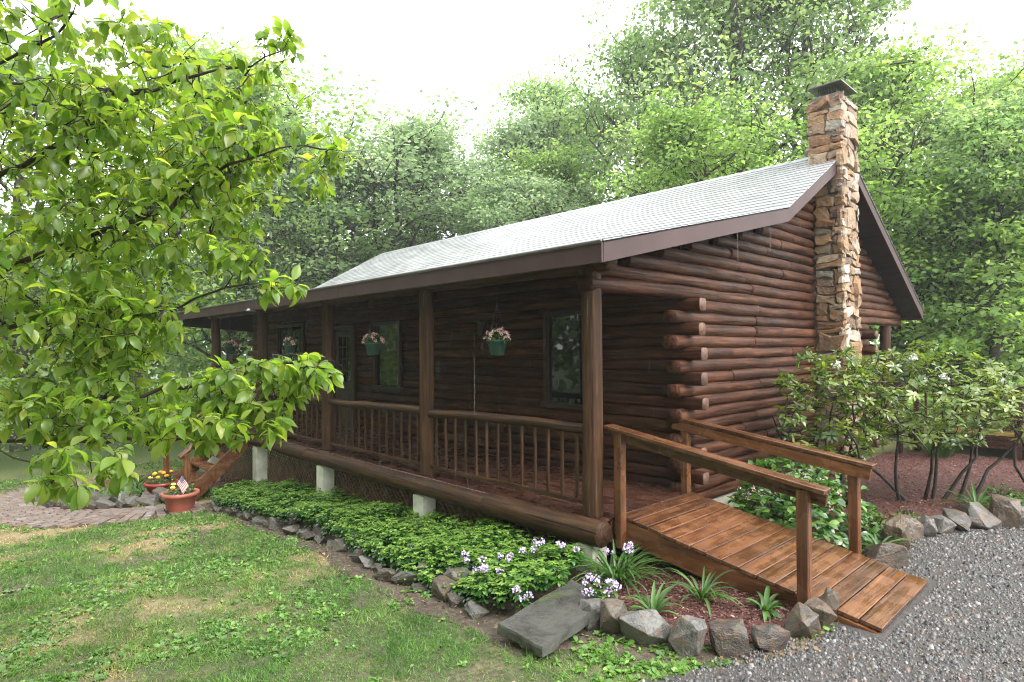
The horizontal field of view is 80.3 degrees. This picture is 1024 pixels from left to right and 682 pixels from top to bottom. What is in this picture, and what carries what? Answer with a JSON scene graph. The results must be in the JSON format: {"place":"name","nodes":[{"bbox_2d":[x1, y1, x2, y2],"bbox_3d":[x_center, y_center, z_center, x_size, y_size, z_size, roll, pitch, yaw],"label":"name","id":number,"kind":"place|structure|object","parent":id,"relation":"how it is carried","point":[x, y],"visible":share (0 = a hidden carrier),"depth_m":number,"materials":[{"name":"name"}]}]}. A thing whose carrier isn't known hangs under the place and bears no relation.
{"place":"outdoors","nodes":[
{"label":"outdoors","id":0,"kind":"place"},
{"bbox_2d":[0,484,204,528],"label":"path","id":1,"kind":"structure","parent":0,"point":[16,510],"depth_m":10.17,"materials":[{"name":"brick"},{"name":"stone"}]},
{"bbox_2d":[160,481,199,512],"bbox_3d":[-5.510,2.560,10.085,0.572,0.506,0.572,0,-1,-43],"label":"flower pot","id":2,"kind":"object","parent":1,"relation":"on","point":[174,501],"visible":0.81,"depth_m":9.93,"materials":[{"name":"ceramic"}]},
{"bbox_2d":[177,475,188,494],"bbox_3d":[-5.392,2.374,9.958,0.183,0.361,0.083,0,-1,0],"label":"flag","id":3,"kind":"object","parent":2,"relation":"on","point":[182,484],"visible":1,"depth_m":9.94,"materials":[{"name":"multicoloured fabric"}]},
{"bbox_2d":[200,502,753,666],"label":"bare soil","id":4,"kind":"structure","parent":0,"point":[491,618],"depth_m":4.98,"materials":[{"name":"brown soil"}]},
{"bbox_2d":[211,496,489,620],"bbox_3d":[-2.523,2.430,7.617,0.540,0.756,7.489,0,-1,-41],"label":"stone edging","id":5,"kind":"object","parent":4,"relation":"on","point":[472,608],"visible":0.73,"depth_m":6.08,"materials":[{"name":"grey stone"}]},
{"bbox_2d":[209,478,603,609],"bbox_3d":[-2.309,2.318,8.139,1.687,0.890,8.586,0,-1,-43],"label":"groundcover","id":6,"kind":"object","parent":4,"relation":"on","point":[400,530],"visible":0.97,"depth_m":6.41,"materials":[{"name":"green plant"}]},
{"bbox_2d":[461,550,516,596],"bbox_3d":[-0.235,1.996,5.186,0.421,0.368,0.484,0,-1,-43],"label":"phlox","id":7,"kind":"object","parent":4,"relation":"on","point":[482,568],"visible":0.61,"depth_m":5.20,"materials":[{"name":"white plant"}]},
{"bbox_2d":[512,586,533,610],"bbox_3d":[0.077,1.993,4.624,0.139,0.262,0.168,-1,-1,34],"label":"phlox","id":8,"kind":"object","parent":4,"relation":"on","point":[519,597],"visible":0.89,"depth_m":4.62,"materials":[{"name":"white plant"}]},
{"bbox_2d":[497,580,601,657],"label":"flagstone slab","id":9,"kind":"structure","parent":4,"relation":"on","point":[547,624],"depth_m":4.25,"materials":[{"name":"grey stone"}]},
{"bbox_2d":[518,538,580,585],"bbox_3d":[0.353,1.950,5.333,0.481,0.417,0.420,0,-1,-32],"label":"phlox","id":10,"kind":"object","parent":4,"relation":"on","point":[541,545],"visible":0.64,"depth_m":5.37,"materials":[{"name":"white plant"}]},
{"bbox_2d":[183,495,1023,681],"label":"leaf litter","id":11,"kind":"object","parent":4,"relation":"on","point":[721,657],"visible":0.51,"depth_m":4.77,"materials":[{"name":"brown plant"}]},
{"bbox_2d":[575,560,791,644],"bbox_3d":[1.283,2.085,4.830,1.408,0.089,1.972,0,-1,-43],"label":"mulch bed","id":12,"kind":"object","parent":4,"relation":"on","point":[725,605],"visible":0.25,"depth_m":4.72,"materials":[{"name":"brown wood"}]},
{"bbox_2d":[89,451,1023,643],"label":"mulch chips","id":13,"kind":"object","parent":12,"relation":"on","point":[716,586],"visible":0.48,"depth_m":5.32,"materials":[{"name":"brown wood"}]},
{"bbox_2d":[581,573,621,598],"bbox_3d":[0.684,1.937,4.649,0.313,0.300,0.326,-1,-1,10],"label":"phlox","id":14,"kind":"object","parent":12,"relation":"on","point":[599,591],"visible":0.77,"depth_m":4.64,"materials":[{"name":"white plant"}]},
{"bbox_2d":[605,542,634,587],"bbox_3d":[0.918,1.895,5.133,0.259,0.426,0.142,0,-1,6],"label":"phlox","id":15,"kind":"object","parent":12,"relation":"on","point":[626,550],"visible":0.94,"depth_m":5.12,"materials":[{"name":"green plant"}]},
{"bbox_2d":[565,539,683,596],"bbox_3d":[0.926,1.959,5.332,1.143,0.516,1.138,0,-1,-43],"label":"daylily","id":16,"kind":"object","parent":12,"relation":"on","point":[605,566],"visible":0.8,"depth_m":5.28,"materials":[{"name":"green plant"}]},
{"bbox_2d":[619,580,685,615],"bbox_3d":[1.051,1.966,4.601,0.513,0.234,0.394,0,-1,-1],"label":"daylily","id":17,"kind":"object","parent":12,"relation":"on","point":[657,603],"visible":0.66,"depth_m":4.59,"materials":[{"name":"green plant"}]},
{"bbox_2d":[666,566,743,618],"bbox_3d":[1.548,1.966,4.777,0.597,0.244,0.702,0,-1,-5],"label":"daylily","id":18,"kind":"object","parent":12,"relation":"on","point":[706,587],"visible":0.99,"depth_m":4.80,"materials":[{"name":"green plant"}]},
{"bbox_2d":[743,585,784,621],"bbox_3d":[1.909,1.988,4.575,0.474,0.156,0.338,0,-1,-43],"label":"daylily","id":19,"kind":"object","parent":12,"relation":"on","point":[766,604],"visible":0.98,"depth_m":4.60,"materials":[{"name":"green plant"}]},
{"bbox_2d":[0,357,1023,681],"bbox_3d":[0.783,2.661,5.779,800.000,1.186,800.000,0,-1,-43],"label":"ground","id":20,"kind":"structure","parent":0,"point":[10,467],"depth_m":5.11,"materials":[{"name":"green plant"}]},
{"bbox_2d":[0,25,180,451],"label":"tree","id":21,"kind":"object","parent":20,"relation":"on","point":[42,72],"visible":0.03,"depth_m":19.32,"materials":[{"name":"green plant"}]},
{"bbox_2d":[76,470,245,496],"bbox_3d":[-8.041,3.195,13.222,3.457,0.411,5.491,0,-1,-43],"label":"mulch bed","id":22,"kind":"object","parent":20,"relation":"on","point":[197,472],"visible":0.07,"depth_m":14.14,"materials":[{"name":"brown soil"}]},
{"bbox_2d":[77,479,101,490],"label":"daylily","id":23,"kind":"object","parent":22,"relation":"on","point":[87,488],"visible":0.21,"depth_m":13.03,"materials":[{"name":"green plant"}]},
{"bbox_2d":[78,486,107,493],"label":"daylily","id":24,"kind":"object","parent":22,"relation":"on","point":[91,490],"visible":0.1,"depth_m":12.19,"materials":[{"name":"green plant"}]},
{"bbox_2d":[30,487,169,509],"bbox_3d":[-8.250,3.013,11.622,4.202,0.564,1.276,-1,-1,25],"label":"stone edging","id":25,"kind":"object","parent":22,"relation":"on","point":[104,501],"visible":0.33,"depth_m":10.88,"materials":[{"name":"grey stone"}]},
{"bbox_2d":[124,480,144,490],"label":"daylily","id":26,"kind":"object","parent":22,"relation":"on","point":[138,484],"visible":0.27,"depth_m":12.84,"materials":[{"name":"green plant"}]},
{"bbox_2d":[127,486,146,497],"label":"daylily","id":27,"kind":"object","parent":22,"relation":"on","point":[138,491],"visible":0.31,"depth_m":11.76,"materials":[{"name":"green plant"}]},
{"bbox_2d":[132,473,151,483],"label":"daylily","id":28,"kind":"object","parent":22,"relation":"on","point":[141,479],"visible":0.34,"depth_m":14.14,"materials":[{"name":"green plant"}]},
{"bbox_2d":[144,471,177,493],"bbox_3d":[-6.771,2.761,11.710,0.572,0.483,0.572,0,-1,-43],"label":"flower pot","id":29,"kind":"object","parent":22,"relation":"on","point":[151,484],"visible":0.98,"depth_m":11.61,"materials":[{"name":"ceramic"}]},
{"bbox_2d":[154,470,173,479],"bbox_3d":[-7.691,3.047,13.432,0.574,0.414,0.537,0,-1,-43],"label":"marigold","id":30,"kind":"object","parent":22,"relation":"on","point":[170,471],"visible":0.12,"depth_m":13.38,"materials":[{"name":"yellow plant"}]},
{"bbox_2d":[163,387,256,500],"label":"wooden steps","id":31,"kind":"structure","parent":22,"relation":"on","point":[209,478],"depth_m":11.43,"materials":[{"name":"brown wood"}]},
{"bbox_2d":[0,31,355,441],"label":"tree","id":32,"kind":"object","parent":20,"relation":"on","point":[232,77],"visible":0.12,"depth_m":21.07,"materials":[{"name":"green plant"}]},
{"bbox_2d":[0,0,365,511],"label":"dogwood tree","id":33,"kind":"object","parent":20,"relation":"on","point":[130,314],"visible":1,"depth_m":2.92,"materials":[{"name":"green plant"}]},
{"bbox_2d":[107,66,361,398],"bbox_3d":[-11.043,-3.134,23.629,10.366,14.168,8.277,0,-1,-3],"label":"tree","id":34,"kind":"object","parent":20,"relation":"on","point":[236,336],"visible":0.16,"depth_m":22.98,"materials":[{"name":"green plant"}]},
{"bbox_2d":[66,17,428,302],"bbox_3d":[-10.687,-4.981,28.249,16.493,18.360,13.935,0,-1,5],"label":"tree","id":35,"kind":"object","parent":20,"relation":"on","point":[286,110],"visible":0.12,"depth_m":26.18,"materials":[{"name":"green plant"}]},
{"bbox_2d":[193,116,400,281],"bbox_3d":[-9.371,-3.612,30.027,10.857,15.470,9.173,-1,-1,20],"label":"tree","id":36,"kind":"object","parent":20,"relation":"on","point":[307,199],"visible":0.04,"depth_m":27.88,"materials":[{"name":"green plant"}]},
{"bbox_2d":[233,143,443,295],"bbox_3d":[-7.729,-2.272,29.393,10.690,12.587,10.980,0,-1,-29],"label":"tree","id":37,"kind":"object","parent":20,"relation":"on","point":[336,182],"visible":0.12,"depth_m":26.41,"materials":[{"name":"green plant"}]},
{"bbox_2d":[182,84,517,302],"bbox_3d":[-6.197,-3.107,25.545,13.954,14.240,14.333,0,-1,5],"label":"tree","id":38,"kind":"object","parent":20,"relation":"on","point":[420,133],"visible":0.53,"depth_m":24.31,"materials":[{"name":"green plant"}]},
{"bbox_2d":[0,461,834,681],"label":"lawn weeds","id":39,"kind":"object","parent":20,"relation":"on","point":[608,668],"visible":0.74,"depth_m":4.79,"materials":[{"name":"green plant"}]},
{"bbox_2d":[369,115,515,243],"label":"tree","id":40,"kind":"object","parent":20,"relation":"on","point":[440,222],"visible":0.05,"depth_m":28.76,"materials":[{"name":"green plant"}]},
{"bbox_2d":[381,136,611,249],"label":"tree","id":41,"kind":"object","parent":20,"relation":"on","point":[560,163],"visible":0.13,"depth_m":26.61,"materials":[{"name":"green plant"}]},
{"bbox_2d":[392,100,607,241],"bbox_3d":[-1.411,-3.830,32.053,13.330,15.892,12.978,0,-1,-22],"label":"tree","id":42,"kind":"object","parent":20,"relation":"on","point":[509,136],"visible":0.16,"depth_m":30.06,"materials":[{"name":"green plant"}]},
{"bbox_2d":[0,211,1015,393],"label":"woods","id":43,"kind":"object","parent":20,"relation":"on","point":[182,360],"visible":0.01,"depth_m":35.51,"materials":[{"name":"green plant"}]},
{"bbox_2d":[0,347,1023,458],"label":"undergrowth","id":44,"kind":"object","parent":20,"relation":"on","point":[1020,380],"visible":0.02,"depth_m":18.26,"materials":[{"name":"green plant"}]},
{"bbox_2d":[438,162,622,235],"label":"tree","id":45,"kind":"object","parent":20,"relation":"on","point":[503,214],"visible":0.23,"depth_m":23.34,"materials":[{"name":"green plant"}]},
{"bbox_2d":[454,100,614,235],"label":"tree","id":46,"kind":"object","parent":20,"relation":"on","point":[507,112],"visible":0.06,"depth_m":33.29,"materials":[{"name":"green plant"}]},
{"bbox_2d":[171,79,923,571],"bbox_3d":[-0.078,-0.347,13.848,10.642,7.168,13.944,0,-1,-43],"label":"log cabin","id":47,"kind":"object","parent":20,"relation":"on","point":[659,313],"visible":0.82,"depth_m":8.55,"materials":[{"name":"brown wood"}]},
{"bbox_2d":[223,328,237,353],"bbox_3d":[-5.998,-0.118,12.907,0.309,0.791,0.313,0,-1,-43],"label":"hanging basket","id":48,"kind":"object","parent":47,"relation":"hanging from","point":[230,346],"visible":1,"depth_m":12.84,"materials":[{"name":"green plastic"}]},
{"bbox_2d":[282,309,297,353],"bbox_3d":[-3.896,-0.162,10.677,0.304,0.791,0.300,0,-1,6],"label":"hanging basket","id":49,"kind":"object","parent":47,"relation":"hanging from","point":[290,347],"visible":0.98,"depth_m":10.60,"materials":[{"name":"green plastic"}]},
{"bbox_2d":[276,323,304,361],"bbox_3d":[-5.294,0.163,14.477,0.096,1.120,1.580,0,-1,-43],"label":"window","id":50,"kind":"structure","parent":47,"relation":"in","point":[282,330],"depth_m":14.47,"materials":[{"name":"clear glass"}]},
{"bbox_2d":[334,325,356,429],"bbox_3d":[-3.482,0.756,12.545,0.131,2.140,0.920,0,-1,-43],"label":"door","id":51,"kind":"structure","parent":47,"relation":"in","point":[346,356],"depth_m":12.50,"materials":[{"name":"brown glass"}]},
{"bbox_2d":[362,316,384,354],"bbox_3d":[-1.973,-0.201,8.648,0.315,0.791,0.277,-1,-1,24],"label":"hanging basket","id":52,"kind":"object","parent":47,"relation":"hanging from","point":[373,348],"visible":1,"depth_m":8.58,"materials":[{"name":"green plastic"}]},
{"bbox_2d":[371,321,403,390],"bbox_3d":[-2.341,0.272,11.348,0.096,1.260,1.020,0,-1,-43],"label":"window","id":53,"kind":"structure","parent":47,"relation":"in","point":[387,366],"depth_m":11.35,"materials":[{"name":"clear glass"}]},
{"bbox_2d":[475,319,486,334],"bbox_3d":[-0.475,-0.223,9.310,0.142,0.250,0.110,0,-1,-43],"label":"wall lantern","id":54,"kind":"object","parent":47,"relation":"attached to","point":[481,325],"depth_m":9.27,"materials":[{"name":"metal"}]},
{"bbox_2d":[483,284,510,354],"bbox_3d":[-0.169,-0.239,6.734,0.313,0.791,0.329,0,-1,-43],"label":"hanging basket","id":55,"kind":"object","parent":47,"relation":"hanging from","point":[496,344],"visible":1,"depth_m":6.66,"materials":[{"name":"green plastic"}]},
{"bbox_2d":[540,310,582,409],"bbox_3d":[0.762,0.247,8.062,0.096,1.300,1.020,0,-1,-43],"label":"window","id":56,"kind":"structure","parent":47,"relation":"in","point":[562,330],"depth_m":8.19,"materials":[{"name":"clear glass"}]},
{"bbox_2d":[483,63,644,212],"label":"tree","id":57,"kind":"object","parent":20,"relation":"on","point":[533,90],"visible":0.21,"depth_m":32.09,"materials":[{"name":"green plant"}]},
{"bbox_2d":[522,0,792,213],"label":"tree","id":58,"kind":"object","parent":20,"relation":"on","point":[620,66],"visible":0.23,"depth_m":26.85,"materials":[{"name":"green plant"}]},
{"bbox_2d":[579,587,838,657],"bbox_3d":[1.441,1.953,4.216,1.917,0.301,0.660,0,-1,-1],"label":"stone edging","id":59,"kind":"object","parent":20,"relation":"on","point":[808,618],"visible":0.91,"depth_m":4.05,"materials":[{"name":"grey stone"}]},
{"bbox_2d":[641,124,805,194],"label":"tree","id":60,"kind":"object","parent":20,"relation":"on","point":[768,152],"visible":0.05,"depth_m":19.29,"materials":[{"name":"green plant"}]},
{"bbox_2d":[566,0,923,199],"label":"tree","id":61,"kind":"object","parent":20,"relation":"on","point":[681,8],"visible":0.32,"depth_m":21.61,"materials":[{"name":"green plant"}]},
{"bbox_2d":[579,67,924,327],"bbox_3d":[6.413,-1.950,17.213,8.638,9.747,8.401,-1,-1,30],"label":"tree","id":62,"kind":"object","parent":20,"relation":"on","point":[686,133],"visible":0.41,"depth_m":15.84,"materials":[{"name":"green plant"}]},
{"bbox_2d":[604,418,927,633],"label":"wooden ramp","id":63,"kind":"structure","parent":20,"relation":"on","point":[693,533],"depth_m":5.31,"materials":[{"name":"brown wood"}]},
{"bbox_2d":[614,0,982,275],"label":"tree","id":64,"kind":"object","parent":20,"relation":"on","point":[804,26],"visible":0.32,"depth_m":20.96,"materials":[{"name":"green plant"}]},
{"bbox_2d":[636,524,1023,681],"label":"gravel drive","id":65,"kind":"structure","parent":20,"relation":"on","point":[883,635],"depth_m":4.19,"materials":[{"name":"grey gravel"}]},
{"bbox_2d":[800,100,959,328],"bbox_3d":[17.517,-4.409,27.478,10.742,14.718,9.076,0,-1,3],"label":"tree","id":66,"kind":"object","parent":20,"relation":"on","point":[901,174],"depth_m":26.75,"materials":[{"name":"green plant"}]},
{"bbox_2d":[749,452,1023,555],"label":"mulch bed","id":67,"kind":"object","parent":20,"relation":"on","point":[998,473],"visible":0.2,"depth_m":8.83,"materials":[{"name":"brown soil"}]},
{"bbox_2d":[732,460,811,525],"bbox_3d":[3.114,1.829,7.235,1.489,0.648,0.882,0,-1,-43],"label":"bleeding heart","id":68,"kind":"object","parent":67,"relation":"on","point":[775,517],"visible":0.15,"depth_m":6.94,"materials":[{"name":"green plant"}]},
{"bbox_2d":[726,457,882,548],"bbox_3d":[3.119,1.670,6.575,1.889,0.926,1.600,0,-1,-43],"label":"bleeding heart","id":69,"kind":"object","parent":67,"relation":"on","point":[830,528],"visible":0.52,"depth_m":6.24,"materials":[{"name":"green plant"}]},
{"bbox_2d":[771,342,896,507],"bbox_3d":[4.121,1.079,7.747,1.920,2.125,1.312,0,-1,-43],"label":"rhododendron","id":70,"kind":"object","parent":67,"relation":"on","point":[864,446],"visible":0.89,"depth_m":7.50,"materials":[{"name":"green plant"}]},
{"bbox_2d":[861,511,886,539],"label":"herb","id":71,"kind":"object","parent":67,"relation":"on","point":[881,521],"visible":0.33,"depth_m":6.44,"materials":[{"name":"green plant"}]},
{"bbox_2d":[847,532,910,550],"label":"daylily","id":72,"kind":"object","parent":67,"relation":"on","point":[875,540],"visible":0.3,"depth_m":5.88,"materials":[{"name":"green plant"}]},
{"bbox_2d":[891,509,920,518],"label":"herb","id":73,"kind":"object","parent":67,"relation":"on","point":[909,513],"visible":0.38,"depth_m":6.96,"materials":[{"name":"green plant"}]},
{"bbox_2d":[832,340,1023,500],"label":"rhododendron","id":74,"kind":"object","parent":67,"relation":"on","point":[969,387],"visible":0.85,"depth_m":7.59,"materials":[{"name":"green plant"}]},
{"bbox_2d":[912,412,992,457],"bbox_3d":[7.833,1.639,11.008,1.654,0.925,1.448,0,-1,-43],"label":"shrub","id":75,"kind":"object","parent":67,"relation":"on","point":[944,452],"visible":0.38,"depth_m":10.83,"materials":[{"name":"green plant"}]},
{"bbox_2d":[937,482,990,508],"bbox_3d":[5.596,1.921,7.257,0.729,0.317,0.840,0,-1,-7],"label":"daylily","id":76,"kind":"object","parent":67,"relation":"on","point":[982,500],"visible":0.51,"depth_m":7.39,"materials":[{"name":"green plant"}]},
{"bbox_2d":[968,359,1023,482],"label":"rhododendron","id":77,"kind":"object","parent":67,"relation":"on","point":[1016,429],"visible":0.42,"depth_m":8.26,"materials":[{"name":"green plant"}]},
{"bbox_2d":[983,484,1023,505],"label":"herb","id":78,"kind":"object","parent":67,"relation":"on","point":[1009,493],"visible":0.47,"depth_m":7.61,"materials":[{"name":"green plant"}]},
{"bbox_2d":[767,20,1023,420],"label":"tree","id":79,"kind":"object","parent":20,"relation":"on","point":[907,66],"visible":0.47,"depth_m":17.70,"materials":[{"name":"green plant"}]},
{"bbox_2d":[864,494,1023,567],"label":"stone edging","id":80,"kind":"object","parent":20,"relation":"on","point":[1004,511],"visible":0.88,"depth_m":6.42,"materials":[{"name":"grey stone"}]},
{"bbox_2d":[865,150,1023,407],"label":"tree","id":81,"kind":"object","parent":20,"relation":"on","point":[949,305],"visible":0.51,"depth_m":15.45,"materials":[{"name":"green plant"}]},
{"bbox_2d":[871,382,1023,460],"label":"deck","id":82,"kind":"structure","parent":20,"relation":"on","point":[1001,440],"depth_m":11.02,"materials":[{"name":"brown wood"}]},
{"bbox_2d":[881,182,1023,413],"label":"tree","id":83,"kind":"object","parent":20,"relation":"on","point":[958,284],"visible":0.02,"depth_m":17.43,"materials":[{"name":"green plant"}]},
{"bbox_2d":[897,220,1008,352],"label":"tree","id":84,"kind":"object","parent":20,"relation":"on","point":[939,281],"depth_m":21.77,"materials":[{"name":"green plant"}]},
{"bbox_2d":[895,50,1023,180],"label":"tree","id":85,"kind":"object","parent":20,"relation":"on","point":[962,92],"visible":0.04,"depth_m":22.08,"materials":[{"name":"green plant"}]},
{"bbox_2d":[900,89,1023,414],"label":"tree","id":86,"kind":"object","parent":20,"relation":"on","point":[986,120],"visible":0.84,"depth_m":14.87,"materials":[{"name":"green plant"}]},
{"bbox_2d":[906,48,1023,355],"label":"tree","id":87,"kind":"object","parent":20,"relation":"on","point":[1004,71],"visible":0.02,"depth_m":29.01,"materials":[{"name":"green plant"}]},
{"bbox_2d":[908,76,1023,411],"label":"tree","id":88,"kind":"object","parent":20,"relation":"on","point":[991,91],"visible":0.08,"depth_m":17.87,"materials":[{"name":"green plant"}]},
{"bbox_2d":[968,90,1023,253],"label":"tree","id":89,"kind":"object","parent":20,"relation":"on","point":[1014,93],"visible":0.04,"depth_m":16.02,"materials":[{"name":"green plant"}]},
{"bbox_2d":[0,0,1023,354],"label":"sky","id":90,"kind":"structure","parent":0,"point":[408,46],"materials":[{"name":"white"}]}
]}

